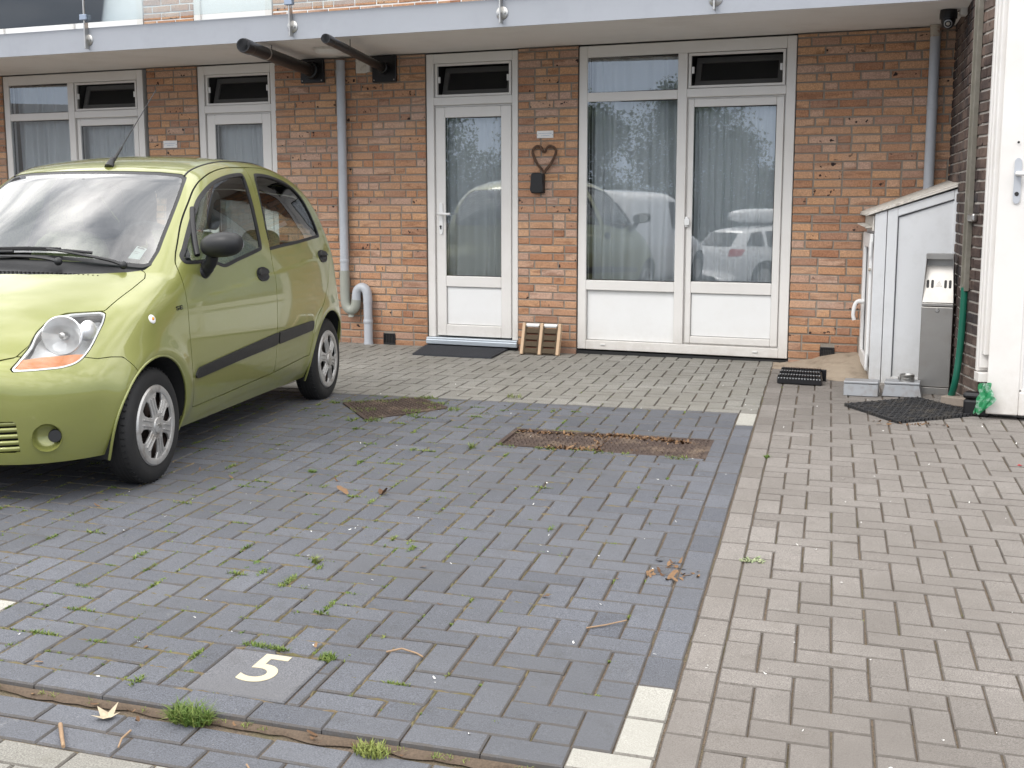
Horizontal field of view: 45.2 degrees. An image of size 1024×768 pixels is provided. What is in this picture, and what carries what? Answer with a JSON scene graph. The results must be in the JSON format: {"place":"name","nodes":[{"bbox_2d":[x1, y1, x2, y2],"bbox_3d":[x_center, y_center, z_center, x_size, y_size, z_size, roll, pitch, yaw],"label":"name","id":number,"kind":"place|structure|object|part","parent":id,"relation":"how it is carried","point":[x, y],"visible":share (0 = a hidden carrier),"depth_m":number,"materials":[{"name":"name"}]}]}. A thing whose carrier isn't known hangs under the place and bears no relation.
{"place":"outdoors","nodes":[
{"label":"outdoors","id":0,"kind":"place"},
{"bbox_2d":[0,690,470,767],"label":"joint sand","id":1,"kind":"structure","parent":0,"point":[127,713],"depth_m":3.20,"materials":[{"name":"brown sand"}]},
{"bbox_2d":[0,683,532,767],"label":"edge debris","id":2,"kind":"object","parent":1,"relation":"on","point":[328,740],"visible":0.9,"depth_m":3.20,"materials":[{"name":"brown soil"}]},
{"bbox_2d":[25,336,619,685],"bbox_3d":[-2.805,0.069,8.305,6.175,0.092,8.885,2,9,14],"label":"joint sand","id":3,"kind":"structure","parent":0,"point":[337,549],"depth_m":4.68,"materials":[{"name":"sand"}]},
{"bbox_2d":[0,391,753,767],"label":"dark paving","id":4,"kind":"structure","parent":0,"point":[336,685],"depth_m":4.31,"materials":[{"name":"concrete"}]},
{"bbox_2d":[58,722,64,747],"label":"twig","id":5,"kind":"object","parent":4,"relation":"on","point":[61,731],"visible":1,"depth_m":3.12,"materials":[{"name":"brown wood"}]},
{"bbox_2d":[92,703,118,718],"bbox_3d":[-1.067,0.865,3.251,0.071,0.024,0.076,0,9,1],"label":"dead leaf","id":6,"kind":"object","parent":4,"relation":"on","point":[104,714],"visible":1,"depth_m":3.26,"materials":[{"name":"beige plant"}]},
{"bbox_2d":[117,729,131,747],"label":"twig","id":7,"kind":"object","parent":4,"relation":"on","point":[126,734],"visible":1,"depth_m":3.13,"materials":[{"name":"brown wood"}]},
{"bbox_2d":[0,90,340,483],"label":"parked car","id":8,"kind":"object","parent":4,"relation":"on","point":[135,336],"visible":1,"depth_m":5.95,"materials":[{"name":"green metal"}]},
{"bbox_3d":[-2.744,-0.578,6.591,0.251,1.161,1.269,2,9,10],"label":"door","id":9,"kind":"part","parent":8,"relation":"part of","materials":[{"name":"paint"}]},
{"bbox_3d":[-2.563,-0.737,7.557,0.256,1.137,1.024,2,9,10],"label":"door","id":10,"kind":"part","parent":8,"relation":"part of","materials":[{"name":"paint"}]},
{"bbox_3d":[-1.509,-0.546,6.369,0.251,1.161,1.272,2,9,10],"label":"door","id":11,"kind":"part","parent":8,"relation":"part of","materials":[{"name":"paint"}]},
{"bbox_3d":[-1.830,-1.121,8.033,1.075,0.381,0.299,2,9,10],"label":"rear window","id":12,"kind":"part","parent":8,"relation":"part of","materials":[{"name":"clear glass"}]},
{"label":"door","id":13,"kind":"part","parent":8,"relation":"part of","materials":[{"name":"paint"}]},
{"bbox_2d":[156,695,217,727],"bbox_3d":[-0.839,0.860,3.243,0.203,0.062,0.172,0,9,2],"label":"grass clump","id":14,"kind":"object","parent":4,"relation":"on","point":[188,714],"visible":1,"depth_m":3.23,"materials":[{"name":"green plant"}]},
{"bbox_2d":[187,649,326,704],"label":"number slab","id":15,"kind":"structure","parent":4,"relation":"on","point":[276,678],"depth_m":3.48,"materials":[{"name":"grey concrete"}]},
{"bbox_2d":[240,640,291,651],"bbox_3d":[-0.735,0.784,3.692,0.168,0.025,0.058,2,9,14],"label":"grass clump","id":16,"kind":"object","parent":4,"relation":"on","point":[277,647],"visible":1,"depth_m":3.69,"materials":[{"name":"green plant"}]},
{"bbox_2d":[276,572,297,587],"bbox_3d":[-0.778,0.680,4.269,0.054,0.022,0.161,2,9,15],"label":"grass clump","id":17,"kind":"object","parent":4,"relation":"on","point":[290,580],"visible":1,"depth_m":4.26,"materials":[{"name":"green plant"}]},
{"bbox_2d":[311,553,323,564],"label":"grass clump","id":18,"kind":"object","parent":4,"relation":"on","point":[314,560],"visible":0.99,"depth_m":4.48,"materials":[{"name":"green plant"}]},
{"bbox_2d":[317,650,338,662],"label":"grass clump","id":19,"kind":"object","parent":4,"relation":"on","point":[332,657],"visible":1,"depth_m":3.62,"materials":[{"name":"green plant"}]},
{"bbox_2d":[337,486,348,493],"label":"dead leaf","id":20,"kind":"object","parent":4,"relation":"on","point":[343,490],"visible":1,"depth_m":5.43,"materials":[{"name":"brown plant"}]},
{"bbox_2d":[0,392,690,741],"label":"joint moss","id":21,"kind":"object","parent":4,"relation":"on","point":[325,643],"visible":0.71,"depth_m":4.64,"materials":[{"name":"green plant"}]},
{"bbox_2d":[352,737,398,759],"bbox_3d":[-0.354,0.914,3.105,0.105,0.039,0.118,-5,10,-30],"label":"grass clump","id":22,"kind":"object","parent":4,"relation":"on","point":[374,749],"visible":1,"depth_m":3.10,"materials":[{"name":"green plant"}]},
{"bbox_2d":[0,413,756,767],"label":"bay markings","id":23,"kind":"object","parent":4,"relation":"on","point":[642,733],"visible":0.91,"depth_m":3.21,"materials":[{"name":"white concrete"}]},
{"bbox_2d":[378,488,387,493],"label":"dead leaf","id":24,"kind":"object","parent":4,"relation":"on","point":[380,491],"visible":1,"depth_m":5.44,"materials":[{"name":"brown plant"}]},
{"bbox_2d":[343,397,447,419],"bbox_3d":[-0.695,0.157,7.478,0.591,0.045,0.612,-4,9,-23],"label":"soil patch","id":25,"kind":"object","parent":4,"relation":"on","point":[390,408],"visible":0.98,"depth_m":7.49,"materials":[{"name":"soil"}]},
{"bbox_2d":[386,648,423,656],"bbox_3d":[-0.317,0.800,3.676,0.118,0.015,0.030,2,9,14],"label":"twig","id":26,"kind":"object","parent":4,"relation":"on","point":[405,650],"visible":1,"depth_m":3.68,"materials":[{"name":"brown wood"}]},
{"bbox_2d":[0,376,962,767],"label":"weeds","id":27,"kind":"object","parent":4,"relation":"on","point":[198,652],"visible":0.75,"depth_m":4.95,"materials":[{"name":"green plant"}]},
{"bbox_2d":[31,402,948,755],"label":"leaf litter","id":28,"kind":"object","parent":4,"relation":"on","point":[597,448],"visible":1,"depth_m":6.52,"materials":[{"name":"brown plant"}]},
{"bbox_2d":[586,620,626,628],"bbox_3d":[0.303,0.768,3.939,0.143,0.011,0.006,-3,9,-22],"label":"twig","id":29,"kind":"object","parent":4,"relation":"on","point":[605,624],"visible":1,"depth_m":3.94,"materials":[{"name":"beige wood"}]},
{"bbox_2d":[667,569,678,578],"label":"dead leaf","id":30,"kind":"object","parent":4,"relation":"on","point":[673,572],"visible":1,"depth_m":4.40,"materials":[{"name":"brown plant"}]},
{"bbox_2d":[0,342,772,767],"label":"pale paving","id":31,"kind":"structure","parent":0,"point":[526,378],"depth_m":8.56,"materials":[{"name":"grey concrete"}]},
{"bbox_2d":[412,344,507,358],"bbox_3d":[-0.462,-0.270,10.190,0.875,0.022,0.599,4,9,23],"label":"door mat","id":32,"kind":"object","parent":31,"relation":"on","point":[457,351],"depth_m":10.10,"materials":[{"name":"black rubber"}]},
{"bbox_2d":[507,394,522,397],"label":"grass clump","id":33,"kind":"object","parent":31,"relation":"on","point":[509,395],"visible":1,"depth_m":7.91,"materials":[{"name":"green plant"}]},
{"bbox_2d":[520,322,562,355],"bbox_3d":[0.237,-0.364,10.023,0.332,0.262,0.045,3,-8,20],"label":"foot scraper rack","id":34,"kind":"object","parent":31,"relation":"on","point":[539,339],"visible":1,"depth_m":10.01,"materials":[{"name":"brown wood"}]},
{"bbox_2d":[612,357,774,767],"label":"joint sand","id":35,"kind":"structure","parent":31,"relation":"on","point":[658,629],"depth_m":4.25,"materials":[{"name":"sand"}]},
{"bbox_2d":[771,352,867,380],"bbox_3d":[2.204,-0.137,8.973,1.060,0.136,0.780,4,9,23],"label":"sand heap","id":36,"kind":"object","parent":31,"relation":"on","point":[840,366],"visible":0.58,"depth_m":8.99,"materials":[{"name":"beige sand"}]},
{"bbox_2d":[530,351,744,438],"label":"joint sand","id":37,"kind":"structure","parent":0,"point":[684,388],"depth_m":8.44,"materials":[{"name":"grey sand"}]},
{"bbox_2d":[654,358,1023,767],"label":"grey paving","id":38,"kind":"structure","parent":0,"point":[773,734],"depth_m":4.22,"materials":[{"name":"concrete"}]},
{"bbox_2d":[16,379,1016,767],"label":"pale petals","id":39,"kind":"object","parent":38,"relation":"on","point":[548,535],"visible":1,"depth_m":4.60,"materials":[{"name":"white plant"}]},
{"bbox_2d":[739,556,764,562],"bbox_3d":[0.902,0.656,4.619,0.098,0.016,0.075,-1,9,-4],"label":"lichen patch","id":40,"kind":"object","parent":38,"relation":"on","point":[747,560],"visible":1,"depth_m":4.61,"materials":[{"name":"green plant"}]},
{"bbox_2d":[777,367,826,385],"bbox_3d":[1.997,-0.057,8.480,0.305,0.090,0.222,4,9,24],"label":"boot scraper","id":41,"kind":"object","parent":38,"relation":"on","point":[803,376],"visible":1,"depth_m":8.43,"materials":[{"name":"black plastic"}]},
{"bbox_2d":[843,378,879,396],"bbox_3d":[2.272,0.022,8.005,0.215,0.096,0.142,3,9,20],"label":"metal foot","id":42,"kind":"object","parent":38,"relation":"on","point":[861,387],"visible":1,"depth_m":7.95},
{"bbox_2d":[882,379,921,397],"bbox_3d":[2.524,0.027,7.963,0.243,0.096,0.142,3,9,20],"label":"metal foot","id":43,"kind":"object","parent":38,"relation":"on","point":[895,388],"visible":0.98,"depth_m":7.90},
{"bbox_2d":[898,373,914,381],"bbox_3d":[2.546,-0.041,7.936,0.094,0.047,0.094,-7,11,-38],"label":"ash tin","id":44,"kind":"object","parent":43,"relation":"on","point":[905,377],"visible":1,"depth_m":7.90,"materials":[{"name":"metal"}]},
{"bbox_2d":[851,181,958,382],"bbox_3d":[2.781,-0.730,8.618,0.816,1.393,0.768,4,9,23],"label":"meter cabinet","id":45,"kind":"object","parent":38,"relation":"on","point":[903,236],"visible":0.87,"depth_m":8.32,"materials":[{"name":"white plastic"}]},
{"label":"side door","id":46,"kind":"part","parent":45,"relation":"part of","materials":[{"name":"paint"}]},
{"bbox_2d":[844,396,972,423],"bbox_3d":[2.398,0.153,7.459,0.613,0.042,0.570,-3,9,-22],"label":"rubber mat","id":47,"kind":"object","parent":38,"relation":"on","point":[908,410],"visible":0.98,"depth_m":7.42,"materials":[{"name":"black rubber"}]},
{"bbox_2d":[918,253,954,394],"bbox_3d":[2.753,-0.387,7.971,0.194,0.909,0.129,4,9,23],"label":"electrical box","id":48,"kind":"object","parent":38,"relation":"on","point":[936,335],"visible":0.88,"depth_m":7.93,"materials":[{"name":"silver metal"}]},
{"bbox_2d":[918,306,953,387],"bbox_3d":[2.753,-0.244,7.992,0.194,0.520,0.129,4,9,23],"label":"door","id":49,"kind":"structure","parent":48,"relation":"in","point":[937,323],"depth_m":7.94,"materials":[{"name":"silver metal"}]},
{"bbox_2d":[941,395,965,406],"bbox_3d":[2.754,0.103,7.614,0.104,0.055,0.170,-8,11,-42],"label":"concrete block","id":50,"kind":"object","parent":38,"relation":"on","point":[956,400],"depth_m":7.58,"materials":[{"name":"beige concrete"}]},
{"bbox_2d":[963,391,989,416],"bbox_3d":[2.759,0.118,7.300,0.160,0.142,0.086,5,10,30],"label":"bait box","id":51,"kind":"object","parent":38,"relation":"on","point":[969,402],"visible":0.59,"depth_m":7.28,"materials":[{"name":"black plastic"}]},
{"bbox_2d":[973,383,995,414],"bbox_3d":[2.751,0.087,7.159,0.123,0.192,0.055,4,9,23],"label":"plastic bag","id":52,"kind":"object","parent":38,"relation":"on","point":[985,399],"visible":1,"depth_m":7.15,"materials":[{"name":"green plastic"}]},
{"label":"ground","id":53,"kind":"structure","parent":0,"visible":0},
{"bbox_2d":[0,0,971,362],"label":"apartment building","id":54,"kind":"structure","parent":53,"relation":"on","point":[840,86],"depth_m":9.93,"materials":[{"name":"orange brick"}]},
{"bbox_2d":[18,86,70,169],"bbox_3d":[-4.545,-1.911,12.215,0.816,2.035,0.078,4,9,23],"label":"curtain","id":55,"kind":"object","parent":54,"relation":"hanging from","point":[44,142],"visible":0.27,"depth_m":12.15,"materials":[{"name":"white fabric"}]},
{"bbox_2d":[0,0,143,33],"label":"upper window frame","id":56,"kind":"structure","parent":54,"relation":"in","point":[133,8],"depth_m":11.50,"materials":[{"name":"beige plastic"}]},
{"bbox_2d":[3,70,149,178],"bbox_3d":[-4.166,-1.799,12.073,1.710,2.405,0.308,4,9,23],"label":"window frame","id":57,"kind":"structure","parent":54,"relation":"in","point":[109,94],"depth_m":11.75,"materials":[{"name":"beige plastic"}]},
{"bbox_2d":[77,118,139,159],"bbox_3d":[-3.833,-1.589,11.850,0.732,1.885,0.059,4,9,23],"label":"door","id":58,"kind":"structure","parent":54,"relation":"in","point":[81,124],"depth_m":11.72,"materials":[{"name":"beige plastic"}]},
{"bbox_2d":[85,125,134,158],"bbox_3d":[-3.765,-1.709,11.890,0.826,1.730,0.031,4,9,23],"label":"curtain","id":59,"kind":"object","parent":54,"relation":"hanging from","point":[104,141],"visible":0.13,"depth_m":11.85,"materials":[{"name":"white fabric"}]},
{"bbox_2d":[163,140,177,147],"bbox_3d":[-3.162,-2.218,11.389,0.155,0.066,0.010,4,9,23],"label":"name plate","id":60,"kind":"object","parent":54,"relation":"attached to","point":[169,144],"visible":1,"depth_m":11.39,"materials":[{"name":"white plastic"}]},
{"bbox_2d":[193,0,272,20],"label":"upper window frame","id":61,"kind":"structure","parent":54,"relation":"in","point":[206,8],"depth_m":10.96,"materials":[{"name":"beige plastic"}]},
{"bbox_2d":[207,113,274,232],"bbox_3d":[-2.455,-1.488,11.263,0.689,1.916,0.063,4,9,23],"label":"door","id":62,"kind":"structure","parent":54,"relation":"in","point":[213,121],"depth_m":11.11,"materials":[{"name":"beige plastic"}]},
{"bbox_2d":[219,124,264,236],"bbox_3d":[-2.411,-1.611,11.326,0.646,1.700,0.031,4,9,23],"label":"curtain","id":63,"kind":"object","parent":54,"relation":"hanging from","point":[242,143],"visible":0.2,"depth_m":11.31,"materials":[{"name":"white fabric"}]},
{"bbox_2d":[236,38,324,83],"bbox_3d":[-1.836,-2.609,9.944,0.229,0.211,1.595,1,9,8],"label":"flue pipe","id":64,"kind":"object","parent":54,"relation":"attached to","point":[311,71],"visible":1,"depth_m":10.01,"materials":[{"name":"black plastic"}]},
{"bbox_2d":[313,46,341,54],"bbox_3d":[-1.480,-2.686,9.940,0.252,0.050,0.252,4,9,23],"label":"ceiling lamp","id":65,"kind":"object","parent":54,"relation":"attached to","point":[324,50],"visible":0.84,"depth_m":9.85,"materials":[{"name":"beige plastic"}]},
{"bbox_2d":[336,60,372,344],"bbox_3d":[-1.359,-1.552,10.658,0.314,2.440,0.101,4,9,23],"label":"downpipe","id":66,"kind":"object","parent":54,"relation":"attached to","point":[351,308],"visible":0.98,"depth_m":10.69,"materials":[{"name":"grey plastic"}]},
{"bbox_2d":[321,34,396,82],"bbox_3d":[-1.165,-2.550,9.617,0.224,0.231,1.698,1,9,6],"label":"flue pipe","id":67,"kind":"object","parent":54,"relation":"attached to","point":[384,68],"visible":1,"depth_m":10.20,"materials":[{"name":"black plastic"}]},
{"bbox_2d":[356,59,371,73],"bbox_3d":[-1.264,-2.715,10.474,0.145,0.135,0.048,4,9,23],"label":"junction box","id":68,"kind":"object","parent":54,"relation":"attached to","point":[361,67],"visible":0.62,"depth_m":10.47,"materials":[{"name":"white paint"}]},
{"bbox_2d":[383,333,395,344],"bbox_3d":[-1.065,-0.397,10.773,0.115,0.097,0.042,4,9,23],"label":"air vent","id":69,"kind":"object","parent":54,"relation":"attached to","point":[390,336],"visible":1,"depth_m":10.76,"materials":[{"name":"black plastic"}]},
{"bbox_2d":[436,105,511,337],"bbox_3d":[-0.327,-1.348,10.316,0.689,1.916,0.141,4,9,23],"label":"door","id":70,"kind":"structure","parent":54,"relation":"in","point":[468,305],"depth_m":10.37,"materials":[{"name":"beige plastic"}]},
{"bbox_2d":[448,117,500,275],"bbox_3d":[-0.280,-1.476,10.419,0.626,1.700,0.056,4,9,23],"label":"curtain","id":71,"kind":"object","parent":54,"relation":"hanging from","point":[474,165],"visible":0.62,"depth_m":10.42,"materials":[{"name":"white fabric"}]},
{"bbox_2d":[530,173,544,192],"bbox_3d":[0.208,-1.631,9.986,0.116,0.166,0.058,4,9,23],"label":"key safe","id":72,"kind":"object","parent":54,"relation":"attached to","point":[537,184],"visible":1,"depth_m":9.96,"materials":[{"name":"black plastic"}]},
{"bbox_2d":[531,141,556,173],"bbox_3d":[0.261,-1.833,9.941,0.222,0.268,0.029,4,9,23],"label":"twig heart","id":73,"kind":"object","parent":54,"relation":"hanging from","point":[543,151],"visible":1,"depth_m":9.94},
{"bbox_2d":[537,131,553,137],"bbox_3d":[0.267,-2.013,9.929,0.143,0.058,0.010,4,9,23],"label":"name plate","id":74,"kind":"object","parent":54,"relation":"attached to","point":[545,134],"visible":1,"depth_m":9.93,"materials":[{"name":"white plastic"}]},
{"bbox_2d":[592,57,677,280],"bbox_3d":[1.007,-1.563,9.863,0.816,2.035,0.103,4,9,23],"label":"curtain","id":75,"kind":"object","parent":54,"relation":"hanging from","point":[634,149],"visible":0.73,"depth_m":9.86,"materials":[{"name":"white fabric"}]},
{"bbox_2d":[577,35,797,358],"bbox_3d":[1.376,-1.451,9.715,1.710,2.405,0.308,4,9,23],"label":"window frame","id":76,"kind":"structure","parent":54,"relation":"in","point":[622,315],"depth_m":9.59,"materials":[{"name":"beige plastic"}]},
{"bbox_2d":[693,106,775,281],"bbox_3d":[1.723,-1.364,9.554,0.755,1.730,0.033,4,9,23],"label":"glass pane","id":77,"kind":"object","parent":54,"relation":"hanging from","point":[734,187],"visible":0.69,"depth_m":9.54,"materials":[{"name":"clear glass"}]},
{"bbox_2d":[684,96,784,346],"bbox_3d":[1.698,-1.238,9.476,0.739,1.885,0.097,4,9,23],"label":"door","id":78,"kind":"structure","parent":54,"relation":"in","point":[716,312],"depth_m":9.53,"materials":[{"name":"beige plastic"}]},
{"bbox_2d":[820,347,833,355],"bbox_3d":[2.381,-0.230,9.299,0.107,0.098,0.042,4,9,23],"label":"air vent","id":79,"kind":"object","parent":54,"relation":"attached to","point":[822,349],"visible":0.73,"depth_m":9.28,"materials":[{"name":"black plastic"}]},
{"bbox_2d":[923,24,941,188],"bbox_3d":[2.972,-1.753,8.736,0.084,1.540,0.084,4,9,23],"label":"downpipe","id":80,"kind":"object","parent":54,"relation":"attached to","point":[932,99],"visible":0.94,"depth_m":8.68,"materials":[{"name":"grey plastic"}]},
{"bbox_2d":[939,9,957,28],"bbox_3d":[2.820,-2.356,7.955,0.112,0.124,0.111,4,9,23],"label":"security camera","id":81,"kind":"object","parent":54,"relation":"attached to","point":[948,17],"visible":1,"depth_m":7.92,"materials":[{"name":"black plastic"}]},
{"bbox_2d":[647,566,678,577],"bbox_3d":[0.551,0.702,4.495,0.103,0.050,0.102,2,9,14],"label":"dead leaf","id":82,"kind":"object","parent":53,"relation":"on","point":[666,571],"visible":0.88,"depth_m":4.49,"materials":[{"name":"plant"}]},
{"bbox_2d":[948,0,1023,418],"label":"side building","id":83,"kind":"structure","parent":53,"relation":"on","point":[993,351],"depth_m":7.13,"materials":[{"name":"brown brick"}]},
{"bbox_2d":[958,7,967,16],"bbox_3d":[2.901,-2.423,7.944,0.065,0.100,0.183,0,9,0],"label":"junction box","id":84,"kind":"object","parent":83,"relation":"attached to","point":[963,12],"visible":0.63,"depth_m":7.87,"materials":[{"name":"black plastic"}]},
{"bbox_2d":[960,0,984,290],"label":"cable duct","id":85,"kind":"object","parent":83,"relation":"attached to","point":[970,216],"visible":1,"depth_m":7.36,"materials":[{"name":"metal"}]},
{"bbox_2d":[948,287,967,395],"bbox_3d":[2.733,-0.230,7.595,0.061,0.734,0.130,-4,9,-23],"label":"garden hose","id":86,"kind":"object","parent":85,"relation":"hanging from","point":[960,344],"visible":0.94,"depth_m":7.54,"materials":[{"name":"green rubber"}]},
{"bbox_2d":[985,0,1023,415],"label":"door","id":87,"kind":"structure","parent":83,"relation":"in","point":[1006,343],"depth_m":7.05,"materials":[{"name":"beige plastic"}]},
{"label":"joint sand","id":88,"kind":"structure","parent":0,"visible":0},
{"bbox_2d":[497,428,607,450],"bbox_3d":[0.227,0.318,6.657,0.539,0.057,0.439,2,9,14],"label":"drain cover","id":89,"kind":"object","parent":88,"relation":"on","point":[525,439],"visible":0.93,"depth_m":6.68,"materials":[{"name":"metal"}]},
{"bbox_2d":[593,434,713,459],"bbox_3d":[0.753,0.343,6.517,0.589,0.052,0.474,2,9,14],"label":"drain cover","id":90,"kind":"object","parent":88,"relation":"on","point":[701,449],"visible":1,"depth_m":6.49,"materials":[{"name":"metal"}]}
]}

